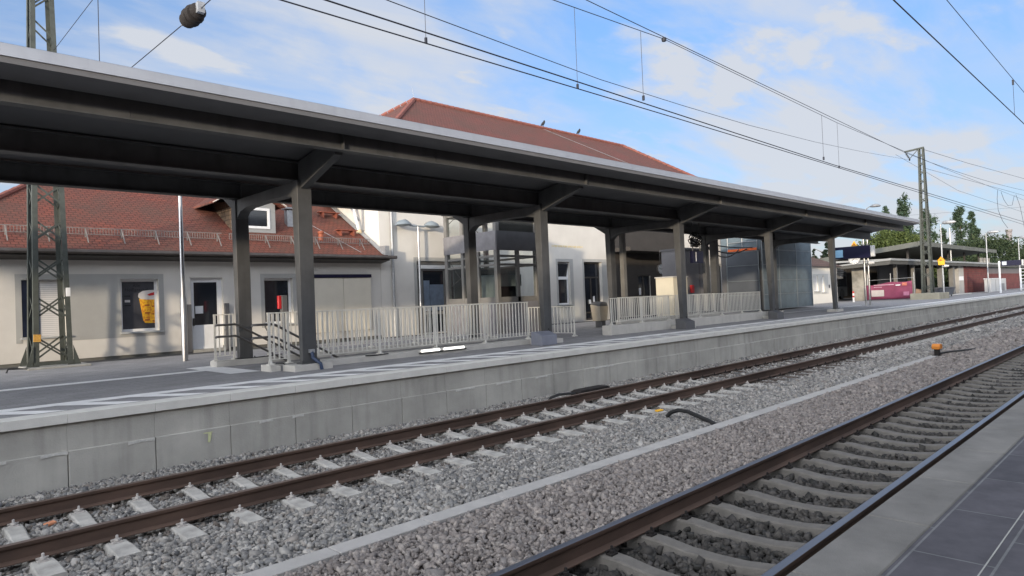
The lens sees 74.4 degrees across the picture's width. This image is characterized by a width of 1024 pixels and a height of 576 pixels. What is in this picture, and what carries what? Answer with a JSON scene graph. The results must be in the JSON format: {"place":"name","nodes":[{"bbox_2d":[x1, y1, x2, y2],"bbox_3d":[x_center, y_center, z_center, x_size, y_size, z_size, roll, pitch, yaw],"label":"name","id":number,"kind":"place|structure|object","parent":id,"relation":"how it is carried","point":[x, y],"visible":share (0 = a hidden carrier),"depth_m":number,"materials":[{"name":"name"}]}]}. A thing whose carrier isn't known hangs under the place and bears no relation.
{"place":"outdoors","nodes":[
{"label":"outdoors","id":0,"kind":"place"},
{"bbox_2d":[1,395,684,575],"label":"track bed","id":1,"kind":"object","parent":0,"point":[210,520],"depth_m":7.73,"materials":[{"name":"grey gravel"}]},
{"bbox_2d":[0,519,68,575],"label":"sleeper","id":2,"kind":"object","parent":1,"relation":"on","point":[43,564],"visible":0.48,"depth_m":6.17,"materials":[{"name":"concrete"}]},
{"bbox_2d":[63,506,142,560],"bbox_3d":[-4.468,2.590,7.213,0.310,0.288,2.600,-1,-1,-45],"label":"sleeper","id":3,"kind":"object","parent":1,"relation":"on","point":[118,548],"visible":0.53,"depth_m":6.58,"materials":[{"name":"concrete"}]},
{"bbox_2d":[121,493,208,541],"bbox_3d":[-4.039,2.580,7.638,0.310,0.288,2.600,-1,-1,-45],"label":"sleeper","id":4,"kind":"object","parent":1,"relation":"on","point":[185,531],"visible":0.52,"depth_m":7.01,"materials":[{"name":"concrete"}]},
{"bbox_2d":[174,482,266,526],"bbox_3d":[-3.611,2.570,8.064,0.310,0.288,2.600,-1,-1,-45],"label":"sleeper","id":5,"kind":"object","parent":1,"relation":"on","point":[194,493],"visible":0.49,"depth_m":7.45,"materials":[{"name":"concrete"}]},
{"bbox_2d":[221,472,317,511],"bbox_3d":[-3.182,2.560,8.489,0.310,0.288,2.600,-1,-1,-45],"label":"sleeper","id":6,"kind":"object","parent":1,"relation":"on","point":[291,501],"visible":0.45,"depth_m":7.87,"materials":[{"name":"concrete"}]},
{"bbox_2d":[267,463,364,497],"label":"sleeper","id":7,"kind":"object","parent":1,"relation":"on","point":[342,491],"visible":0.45,"depth_m":8.29,"materials":[{"name":"concrete"}]},
{"bbox_2d":[305,455,404,487],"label":"sleeper","id":8,"kind":"object","parent":1,"relation":"on","point":[379,478],"visible":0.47,"depth_m":8.72,"materials":[{"name":"concrete"}]},
{"bbox_2d":[342,447,441,475],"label":"sleeper","id":9,"kind":"object","parent":1,"relation":"on","point":[416,467],"visible":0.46,"depth_m":9.15,"materials":[{"name":"concrete"}]},
{"bbox_2d":[23,363,767,532],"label":"ballast","id":10,"kind":"structure","parent":1,"relation":"on","point":[165,496],"depth_m":8.71,"materials":[{"name":"gravel"}]},
{"bbox_2d":[0,366,825,575],"bbox_3d":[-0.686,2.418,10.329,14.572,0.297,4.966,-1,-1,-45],"label":"ballast","id":11,"kind":"structure","parent":1,"relation":"on","point":[233,548],"depth_m":8.02,"materials":[{"name":"gravel"}]},
{"bbox_2d":[375,440,476,466],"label":"sleeper","id":12,"kind":"object","parent":1,"relation":"on","point":[450,459],"visible":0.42,"depth_m":9.57,"materials":[{"name":"concrete"}]},
{"bbox_2d":[407,434,508,458],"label":"sleeper","id":13,"kind":"object","parent":1,"relation":"on","point":[421,439],"visible":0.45,"depth_m":10.00,"materials":[{"name":"concrete"}]},
{"bbox_2d":[435,428,536,450],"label":"sleeper","id":14,"kind":"object","parent":1,"relation":"on","point":[511,443],"visible":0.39,"depth_m":10.43,"materials":[{"name":"concrete"}]},
{"bbox_2d":[0,311,1023,567],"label":"rail","id":15,"kind":"object","parent":1,"relation":"on","point":[50,545],"visible":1,"depth_m":8.43,"materials":[{"name":"metal"}]},
{"bbox_2d":[0,306,1023,526],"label":"rail","id":16,"kind":"object","parent":1,"relation":"on","point":[19,513],"visible":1,"depth_m":10.11,"materials":[{"name":"metal"}]},
{"bbox_2d":[463,422,561,442],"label":"sleeper","id":17,"kind":"object","parent":1,"relation":"on","point":[539,437],"visible":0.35,"depth_m":10.87,"materials":[{"name":"concrete"}]},
{"bbox_2d":[621,331,997,392],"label":"ballast","id":18,"kind":"structure","parent":1,"relation":"on","point":[818,380],"depth_m":18.77,"materials":[{"name":"gravel"}]},
{"bbox_2d":[881,304,1023,333],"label":"ballast","id":19,"kind":"structure","parent":1,"relation":"on","point":[1011,322],"depth_m":34.22,"materials":[{"name":"gravel"}]},
{"bbox_2d":[443,216,540,333],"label":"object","id":20,"kind":"structure","parent":0,"point":[497,283],"depth_m":25.75,"materials":[{"name":"paint"}]},
{"bbox_2d":[0,283,1023,418],"bbox_3d":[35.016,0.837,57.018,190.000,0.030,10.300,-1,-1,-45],"label":"platform paving","id":21,"kind":"structure","parent":0,"point":[584,332],"depth_m":14.83,"materials":[{"name":"grey concrete"}]},
{"bbox_2d":[18,0,91,370],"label":"lattice mast","id":22,"kind":"object","parent":21,"relation":"on","point":[30,360],"visible":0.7,"depth_m":17.14,"materials":[{"name":"grey metal"}]},
{"bbox_2d":[132,0,210,66],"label":"span wire","id":23,"kind":"object","parent":22,"relation":"attached to","point":[192,15],"visible":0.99,"depth_m":11.84,"materials":[{"name":"black metal"}]},
{"bbox_2d":[178,196,187,360],"bbox_3d":[-8.544,-0.543,17.492,2.120,4.865,0.500,-1,-1,-45],"label":"platform lamp","id":24,"kind":"object","parent":21,"relation":"on","point":[184,333],"visible":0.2,"depth_m":17.44,"materials":[{"name":"metal"}]},
{"bbox_2d":[0,184,396,367],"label":"station annex","id":25,"kind":"object","parent":21,"relation":"on","point":[115,239],"visible":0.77,"depth_m":20.71,"materials":[{"name":"white paint"}]},
{"bbox_2d":[21,280,63,339],"bbox_3d":[-12.760,0.575,18.442,1.140,1.600,0.310,-1,-1,-45],"label":"window","id":26,"kind":"structure","parent":25,"relation":"in","point":[48,322],"depth_m":18.50,"materials":[{"name":"white glass"}]},
{"bbox_2d":[122,282,154,328],"bbox_3d":[-11.163,0.516,20.178,0.875,1.390,0.018,-1,-1,-45],"label":"poster","id":27,"kind":"object","parent":25,"relation":"attached to","point":[138,309],"visible":1,"depth_m":20.17,"materials":[{"name":"paper"}]},
{"bbox_2d":[120,279,163,333],"bbox_3d":[-11.068,0.536,20.122,1.170,1.600,0.310,-1,-1,-45],"label":"window","id":28,"kind":"structure","parent":25,"relation":"in","point":[141,330],"depth_m":20.24,"materials":[{"name":"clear glass"}]},
{"bbox_2d":[190,278,223,352],"bbox_3d":[-9.747,0.882,21.504,1.000,2.410,0.500,-1,-1,-45],"label":"door","id":29,"kind":"structure","parent":25,"relation":"in","point":[206,293],"depth_m":21.49,"materials":[{"name":"white glass"}]},
{"bbox_2d":[264,278,297,325],"bbox_3d":[-7.999,0.465,23.169,1.160,1.600,0.310,-1,-1,-45],"label":"window","id":30,"kind":"structure","parent":25,"relation":"in","point":[273,287],"depth_m":23.20,"materials":[{"name":"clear glass"}]},
{"bbox_2d":[314,274,371,332],"bbox_3d":[-6.220,0.540,24.701,2.520,2.080,0.125,-1,-1,-45],"label":"display board","id":31,"kind":"object","parent":25,"relation":"attached to","point":[341,291],"visible":0.69,"depth_m":24.69,"materials":[{"name":"white metal"}]},
{"bbox_2d":[261,364,280,371],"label":"stair kerb","id":32,"kind":"structure","parent":21,"relation":"on","point":[271,368],"depth_m":13.51,"materials":[{"name":"concrete"}]},
{"bbox_2d":[266,312,292,364],"bbox_3d":[-4.744,1.020,13.744,0.520,1.050,0.140,-1,-1,-45],"label":"railing","id":33,"kind":"object","parent":32,"relation":"on","point":[269,340],"visible":1,"depth_m":13.74,"materials":[{"name":"grey metal"}]},
{"bbox_2d":[210,336,497,366],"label":"stair kerb","id":34,"kind":"structure","parent":21,"relation":"on","point":[227,362],"depth_m":17.25,"materials":[{"name":"concrete"}]},
{"bbox_2d":[212,314,235,360],"bbox_3d":[-6.564,1.121,15.415,0.550,1.050,0.140,-1,-1,-45],"label":"railing","id":35,"kind":"object","parent":34,"relation":"on","point":[215,346],"visible":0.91,"depth_m":15.41,"materials":[{"name":"grey metal"}]},
{"bbox_2d":[214,323,299,361],"bbox_3d":[-5.141,1.926,16.401,4.073,2.309,0.152,-1,-1,-45],"label":"handrail","id":36,"kind":"object","parent":34,"relation":"attached to","point":[248,341],"visible":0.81,"depth_m":15.46,"materials":[{"name":"metal"}]},
{"bbox_2d":[265,303,489,355],"bbox_3d":[-3.289,1.050,18.666,7.280,1.040,0.140,-1,-1,-45],"label":"railing","id":37,"kind":"object","parent":34,"relation":"on","point":[381,325],"visible":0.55,"depth_m":18.41,"materials":[{"name":"grey metal"}]},
{"bbox_2d":[395,219,439,334],"bbox_3d":[-3.674,-0.428,26.897,2.120,4.565,0.500,-1,-1,-45],"label":"platform lamp","id":38,"kind":"object","parent":21,"relation":"on","point":[429,224],"visible":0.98,"depth_m":26.86,"materials":[{"name":"metal"}]},
{"bbox_2d":[320,339,530,364],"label":"stair kerb","id":39,"kind":"structure","parent":21,"relation":"on","point":[364,358],"depth_m":15.89,"materials":[{"name":"concrete"}]},
{"bbox_2d":[315,302,530,355],"bbox_3d":[-1.881,0.959,16.587,6.650,1.040,0.140,-1,-1,-45],"label":"railing","id":40,"kind":"object","parent":39,"relation":"on","point":[435,320],"visible":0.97,"depth_m":16.29,"materials":[{"name":"grey metal"}]},
{"bbox_2d":[0,42,919,371],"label":"platform canopy","id":41,"kind":"structure","parent":21,"relation":"on","point":[88,124],"depth_m":14.35,"materials":[{"name":"grey metal"}]},
{"bbox_2d":[0,292,1021,414],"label":"platform marking","id":42,"kind":"object","parent":21,"relation":"on","point":[227,370],"visible":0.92,"depth_m":13.15,"materials":[{"name":"white paint"}]},
{"bbox_2d":[0,293,1023,500],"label":"platform wall","id":43,"kind":"structure","parent":21,"relation":"attached to","point":[47,452],"depth_m":11.56,"materials":[{"name":"concrete"}]},
{"bbox_2d":[337,89,722,336],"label":"station house","id":44,"kind":"structure","parent":21,"relation":"on","point":[578,269],"depth_m":34.08,"materials":[{"name":"paint"}]},
{"bbox_2d":[390,212,395,335],"bbox_3d":[-4.665,-1.627,26.306,0.104,7.020,0.099,-1,-1,-45],"label":"downpipe","id":45,"kind":"object","parent":44,"relation":"attached to","point":[392,260],"visible":0.5,"depth_m":26.25,"materials":[{"name":"metal"}]},
{"bbox_2d":[417,261,460,333],"bbox_3d":[-2.848,0.357,28.340,2.920,2.940,0.150,-1,-1,-45],"label":"door","id":46,"kind":"structure","parent":44,"relation":"in","point":[433,285],"depth_m":28.00,"materials":[{"name":"paint"}]},
{"bbox_2d":[558,262,573,305],"bbox_3d":[2.558,-0.214,33.685,1.100,2.170,0.320,-1,-1,-45],"label":"window","id":47,"kind":"structure","parent":44,"relation":"in","point":[562,266],"depth_m":33.81,"materials":[{"name":"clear glass"}]},
{"bbox_2d":[584,262,599,319],"bbox_3d":[4.120,0.158,35.399,1.480,3.020,0.115,-1,-1,-45],"label":"door","id":48,"kind":"structure","parent":44,"relation":"in","point":[591,269],"depth_m":35.41,"materials":[{"name":"metal"}]},
{"bbox_2d":[531,328,556,345],"bbox_3d":[0.930,1.310,18.197,0.817,0.428,0.418,-1,-1,-45],"label":"column base","id":49,"kind":"object","parent":21,"relation":"on","point":[542,338],"visible":1,"depth_m":17.95,"materials":[{"name":"grey concrete"}]},
{"bbox_2d":[528,306,577,335],"bbox_3d":[1.232,1.050,21.353,0.140,0.930,2.030,-1,-1,-45],"label":"railing","id":50,"kind":"object","parent":21,"relation":"on","point":[574,334],"visible":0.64,"depth_m":21.14,"materials":[{"name":"grey metal"}]},
{"bbox_2d":[590,302,607,326],"bbox_3d":[3.493,1.056,26.911,0.553,1.028,0.492,-1,-1,-45],"label":"litter bin","id":51,"kind":"object","parent":21,"relation":"on","point":[599,311],"visible":0.98,"depth_m":26.77,"materials":[{"name":"beige metal"}]},
{"bbox_2d":[616,312,720,323],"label":"stair kerb","id":52,"kind":"structure","parent":21,"relation":"on","point":[661,318],"depth_m":27.64,"materials":[{"name":"concrete"}]},
{"bbox_2d":[617,293,716,319],"bbox_3d":[6.722,0.733,28.556,7.530,0.870,0.140,-1,-1,-45],"label":"railing","id":53,"kind":"object","parent":52,"relation":"on","point":[667,303],"visible":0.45,"depth_m":28.30,"materials":[{"name":"grey metal"}]},
{"bbox_2d":[654,276,687,316],"bbox_3d":[7.239,0.485,30.478,1.260,1.990,0.960,-1,-1,-45],"label":"kiosk","id":54,"kind":"object","parent":21,"relation":"on","point":[666,285],"visible":0.5,"depth_m":29.99,"materials":[{"name":"grey plastic"}]},
{"bbox_2d":[660,248,704,313],"bbox_3d":[9.030,-0.270,35.328,2.100,3.520,1.500,-1,-1,-45],"label":"service cabin","id":55,"kind":"object","parent":21,"relation":"on","point":[694,274],"visible":0.27,"depth_m":34.77,"materials":[{"name":"grey metal"}]},
{"bbox_2d":[602,311,767,334],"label":"stair kerb","id":56,"kind":"structure","parent":21,"relation":"on","point":[618,329],"depth_m":23.57,"materials":[{"name":"concrete"}]},
{"bbox_2d":[609,296,671,324],"bbox_3d":[4.362,0.729,22.749,3.500,0.870,0.140,-1,-1,-45],"label":"railing","id":57,"kind":"object","parent":56,"relation":"on","point":[641,311],"visible":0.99,"depth_m":22.70,"materials":[{"name":"grey metal"}]},
{"bbox_2d":[675,291,762,318],"bbox_3d":[8.275,0.638,26.634,6.830,0.870,0.140,-1,-1,-45],"label":"railing","id":58,"kind":"object","parent":56,"relation":"on","point":[740,306],"visible":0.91,"depth_m":26.61,"materials":[{"name":"grey metal"}]},
{"bbox_2d":[720,238,813,311],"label":"lift tower","id":59,"kind":"structure","parent":21,"relation":"on","point":[744,271],"depth_m":39.57,"materials":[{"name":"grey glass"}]},
{"bbox_2d":[811,257,842,303],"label":"white house","id":60,"kind":"structure","parent":21,"relation":"on","point":[821,282],"depth_m":52.18,"materials":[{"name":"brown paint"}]},
{"bbox_2d":[835,204,880,304],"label":"platform sign","id":61,"kind":"object","parent":21,"relation":"on","point":[863,251],"visible":0.76,"depth_m":42.24,"materials":[{"name":"blue plastic"}]},
{"bbox_2d":[851,269,867,300],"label":"pillar","id":62,"kind":"structure","parent":21,"relation":"on","point":[858,288],"depth_m":55.77,"materials":[{"name":"paint"}]},
{"bbox_2d":[856,228,918,248],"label":"broadleaf tree","id":63,"kind":"object","parent":21,"relation":"on","point":[883,238],"visible":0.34,"depth_m":103.91,"materials":[{"name":"green plant"}]},
{"bbox_2d":[866,272,914,300],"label":"site banner","id":64,"kind":"object","parent":21,"relation":"on","point":[895,290],"visible":0.89,"depth_m":53.42,"materials":[{"name":"fabric"}]},
{"bbox_2d":[896,192,918,236],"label":"poplar tree","id":65,"kind":"object","parent":21,"relation":"on","point":[903,208],"visible":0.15,"depth_m":154.62,"materials":[{"name":"green plant"}]},
{"bbox_2d":[819,241,996,297],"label":"old platform roof","id":66,"kind":"structure","parent":21,"relation":"on","point":[911,250],"depth_m":77.87,"materials":[{"name":"concrete"}]},
{"bbox_2d":[905,146,948,299],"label":"lattice mast","id":67,"kind":"object","parent":21,"relation":"on","point":[932,294],"visible":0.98,"depth_m":52.19,"materials":[{"name":"grey metal"}]},
{"bbox_2d":[387,0,906,159],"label":"overhead wire","id":68,"kind":"object","parent":67,"relation":"attached to","point":[581,72],"visible":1,"depth_m":13.36,"materials":[{"name":"black metal"}]},
{"bbox_2d":[836,258,1023,293],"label":"flat roof building","id":69,"kind":"structure","parent":21,"relation":"on","point":[970,277],"depth_m":70.74,"materials":[{"name":"brick"}]},
{"bbox_2d":[949,205,973,245],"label":"poplar tree","id":70,"kind":"object","parent":21,"relation":"on","point":[958,224],"visible":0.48,"depth_m":192.36,"materials":[{"name":"green plant"}]},
{"bbox_2d":[944,230,1023,279],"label":"broadleaf tree","id":71,"kind":"object","parent":21,"relation":"on","point":[1007,248],"visible":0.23,"depth_m":138.76,"materials":[{"name":"green plant"}]},
{"bbox_2d":[0,0,1023,257],"label":"sky","id":72,"kind":"structure","parent":0,"point":[866,65],"materials":[{"name":"blue"}]},
{"bbox_2d":[390,487,658,569],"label":"track bed","id":73,"kind":"object","parent":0,"point":[493,549],"depth_m":6.22,"materials":[{"name":"grey gravel"}]},
{"bbox_2d":[272,391,893,575],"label":"ballast","id":74,"kind":"structure","parent":73,"relation":"on","point":[626,487],"depth_m":6.98,"materials":[{"name":"gravel"}]},
{"bbox_2d":[239,356,935,575],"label":"cable duct","id":75,"kind":"object","parent":73,"relation":"on","point":[314,558],"visible":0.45,"depth_m":7.22,"materials":[{"name":"concrete"}]},
{"bbox_2d":[831,331,1023,399],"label":"ballast","id":76,"kind":"structure","parent":73,"relation":"on","point":[903,381],"depth_m":15.76,"materials":[{"name":"gravel"}]},
{"bbox_2d":[929,324,1023,356],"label":"ballast","id":77,"kind":"structure","parent":73,"relation":"on","point":[989,339],"depth_m":22.52,"materials":[{"name":"gravel"}]},
{"bbox_2d":[324,0,1022,221],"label":"overhead wire","id":78,"kind":"object","parent":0,"point":[595,87],"visible":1,"depth_m":11.27,"materials":[{"name":"black metal"}]},
{"bbox_2d":[571,460,907,575],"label":"track bed","id":79,"kind":"object","parent":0,"point":[581,571],"depth_m":6.17,"materials":[{"name":"grey gravel"}]},
{"bbox_2d":[579,545,678,575],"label":"sleeper","id":80,"kind":"object","parent":79,"relation":"on","point":[611,558],"visible":0.47,"depth_m":5.65,"materials":[{"name":"concrete"}]},
{"bbox_2d":[620,526,775,575],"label":"sleeper","id":81,"kind":"object","parent":79,"relation":"on","point":[652,538],"visible":0.32,"depth_m":5.83,"materials":[{"name":"concrete"}]},
{"bbox_2d":[658,510,805,555],"bbox_3d":[2.168,2.307,6.191,0.310,0.288,2.600,-1,-1,-45],"label":"sleeper","id":82,"kind":"object","parent":79,"relation":"on","point":[696,525],"visible":0.23,"depth_m":6.32,"materials":[{"name":"concrete"}]},
{"bbox_2d":[488,345,1023,575],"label":"rail","id":83,"kind":"object","parent":79,"relation":"on","point":[569,554],"visible":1,"depth_m":7.06,"materials":[{"name":"metal"}]},
{"bbox_2d":[693,496,831,535],"bbox_3d":[2.596,2.297,6.617,0.310,0.288,2.600,-1,-1,-45],"label":"sleeper","id":84,"kind":"object","parent":79,"relation":"on","point":[716,506],"visible":0.23,"depth_m":6.72,"materials":[{"name":"concrete"}]},
{"bbox_2d":[568,393,1007,575],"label":"ballast","id":85,"kind":"structure","parent":79,"relation":"on","point":[658,559],"depth_m":6.93,"materials":[{"name":"stone"}]},
{"bbox_2d":[722,483,853,517],"bbox_3d":[3.025,2.287,7.042,0.310,0.288,2.600,-1,-1,-45],"label":"sleeper","id":86,"kind":"object","parent":79,"relation":"on","point":[739,493],"visible":0.23,"depth_m":7.19,"materials":[{"name":"concrete"}]},
{"bbox_2d":[746,472,873,503],"bbox_3d":[3.454,2.277,7.468,0.310,0.288,2.600,-1,-1,-45],"label":"sleeper","id":87,"kind":"object","parent":79,"relation":"on","point":[798,490],"visible":0.16,"depth_m":7.59,"materials":[{"name":"concrete"}]},
{"bbox_2d":[769,462,892,490],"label":"sleeper","id":88,"kind":"object","parent":79,"relation":"on","point":[788,469],"visible":0.28,"depth_m":7.99,"materials":[{"name":"concrete"}]},
{"bbox_2d":[790,453,907,479],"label":"sleeper","id":89,"kind":"object","parent":79,"relation":"on","point":[808,459],"visible":0.23,"depth_m":8.49,"materials":[{"name":"concrete"}]},
{"bbox_2d":[810,444,922,468],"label":"sleeper","id":90,"kind":"object","parent":79,"relation":"on","point":[825,452],"visible":0.25,"depth_m":8.88,"materials":[{"name":"concrete"}]},
{"bbox_2d":[827,437,934,459],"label":"sleeper","id":91,"kind":"object","parent":79,"relation":"on","point":[842,443],"visible":0.29,"depth_m":9.26,"materials":[{"name":"concrete"}]},
{"bbox_2d":[761,391,1023,575],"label":"rail","id":92,"kind":"object","parent":79,"relation":"on","point":[790,563],"depth_m":6.34,"materials":[{"name":"metal"}]},
{"bbox_2d":[844,430,946,449],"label":"sleeper","id":93,"kind":"object","parent":79,"relation":"on","point":[856,436],"visible":0.2,"depth_m":9.71,"materials":[{"name":"concrete"}]},
{"bbox_2d":[858,423,957,442],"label":"sleeper","id":94,"kind":"object","parent":79,"relation":"on","point":[870,429],"visible":0.27,"depth_m":10.12,"materials":[{"name":"concrete"}]},
{"bbox_2d":[872,417,967,435],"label":"sleeper","id":95,"kind":"object","parent":79,"relation":"on","point":[882,423],"visible":0.24,"depth_m":10.57,"materials":[{"name":"concrete"}]},
{"bbox_2d":[884,412,976,429],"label":"sleeper","id":96,"kind":"object","parent":79,"relation":"on","point":[894,417],"visible":0.29,"depth_m":11.01,"materials":[{"name":"concrete"}]},
{"bbox_2d":[896,407,984,421],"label":"sleeper","id":97,"kind":"object","parent":79,"relation":"on","point":[905,412],"visible":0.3,"depth_m":11.47,"materials":[{"name":"concrete"}]},
{"bbox_2d":[907,402,991,417],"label":"sleeper","id":98,"kind":"object","parent":79,"relation":"on","point":[916,407],"visible":0.28,"depth_m":11.83,"materials":[{"name":"concrete"}]},
{"bbox_2d":[912,398,998,411],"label":"sleeper","id":99,"kind":"object","parent":79,"relation":"on","point":[925,402],"visible":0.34,"depth_m":12.23,"materials":[{"name":"concrete"}]},
{"bbox_2d":[957,356,1023,397],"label":"ballast","id":100,"kind":"structure","parent":79,"relation":"on","point":[998,385],"depth_m":14.72,"materials":[{"name":"gravel"}]},
{"bbox_2d":[666,40,1022,199],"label":"overhead wire","id":101,"kind":"object","parent":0,"point":[807,108],"visible":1,"depth_m":20.55,"materials":[{"name":"black metal"}]},
{"bbox_2d":[553,0,662,38],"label":"overhead wire","id":102,"kind":"object","parent":101,"relation":"attached to","point":[606,18],"visible":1,"depth_m":14.01,"materials":[{"name":"black metal"}]},
{"bbox_2d":[424,0,427,42],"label":"dropper wire","id":103,"kind":"object","parent":102,"relation":"hanging from","point":[425,39],"visible":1,"depth_m":10.64,"materials":[{"name":"grey metal"}]},
{"bbox_2d":[280,0,1023,224],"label":"overhead wire","id":104,"kind":"object","parent":103,"relation":"hanging from","point":[568,86],"visible":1,"depth_m":12.44,"materials":[{"name":"black metal"}]},
{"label":"near platform","id":105,"kind":"structure","parent":0,"visible":0},
{"bbox_2d":[786,398,1023,575],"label":"platform edge","id":106,"kind":"object","parent":105,"relation":"on","point":[881,539],"visible":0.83,"depth_m":3.79,"materials":[{"name":"grey concrete"}]},
{"bbox_2d":[881,436,1023,575],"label":"platform paving","id":107,"kind":"structure","parent":105,"relation":"on","point":[966,532],"depth_m":3.38,"materials":[{"name":"grey concrete"}]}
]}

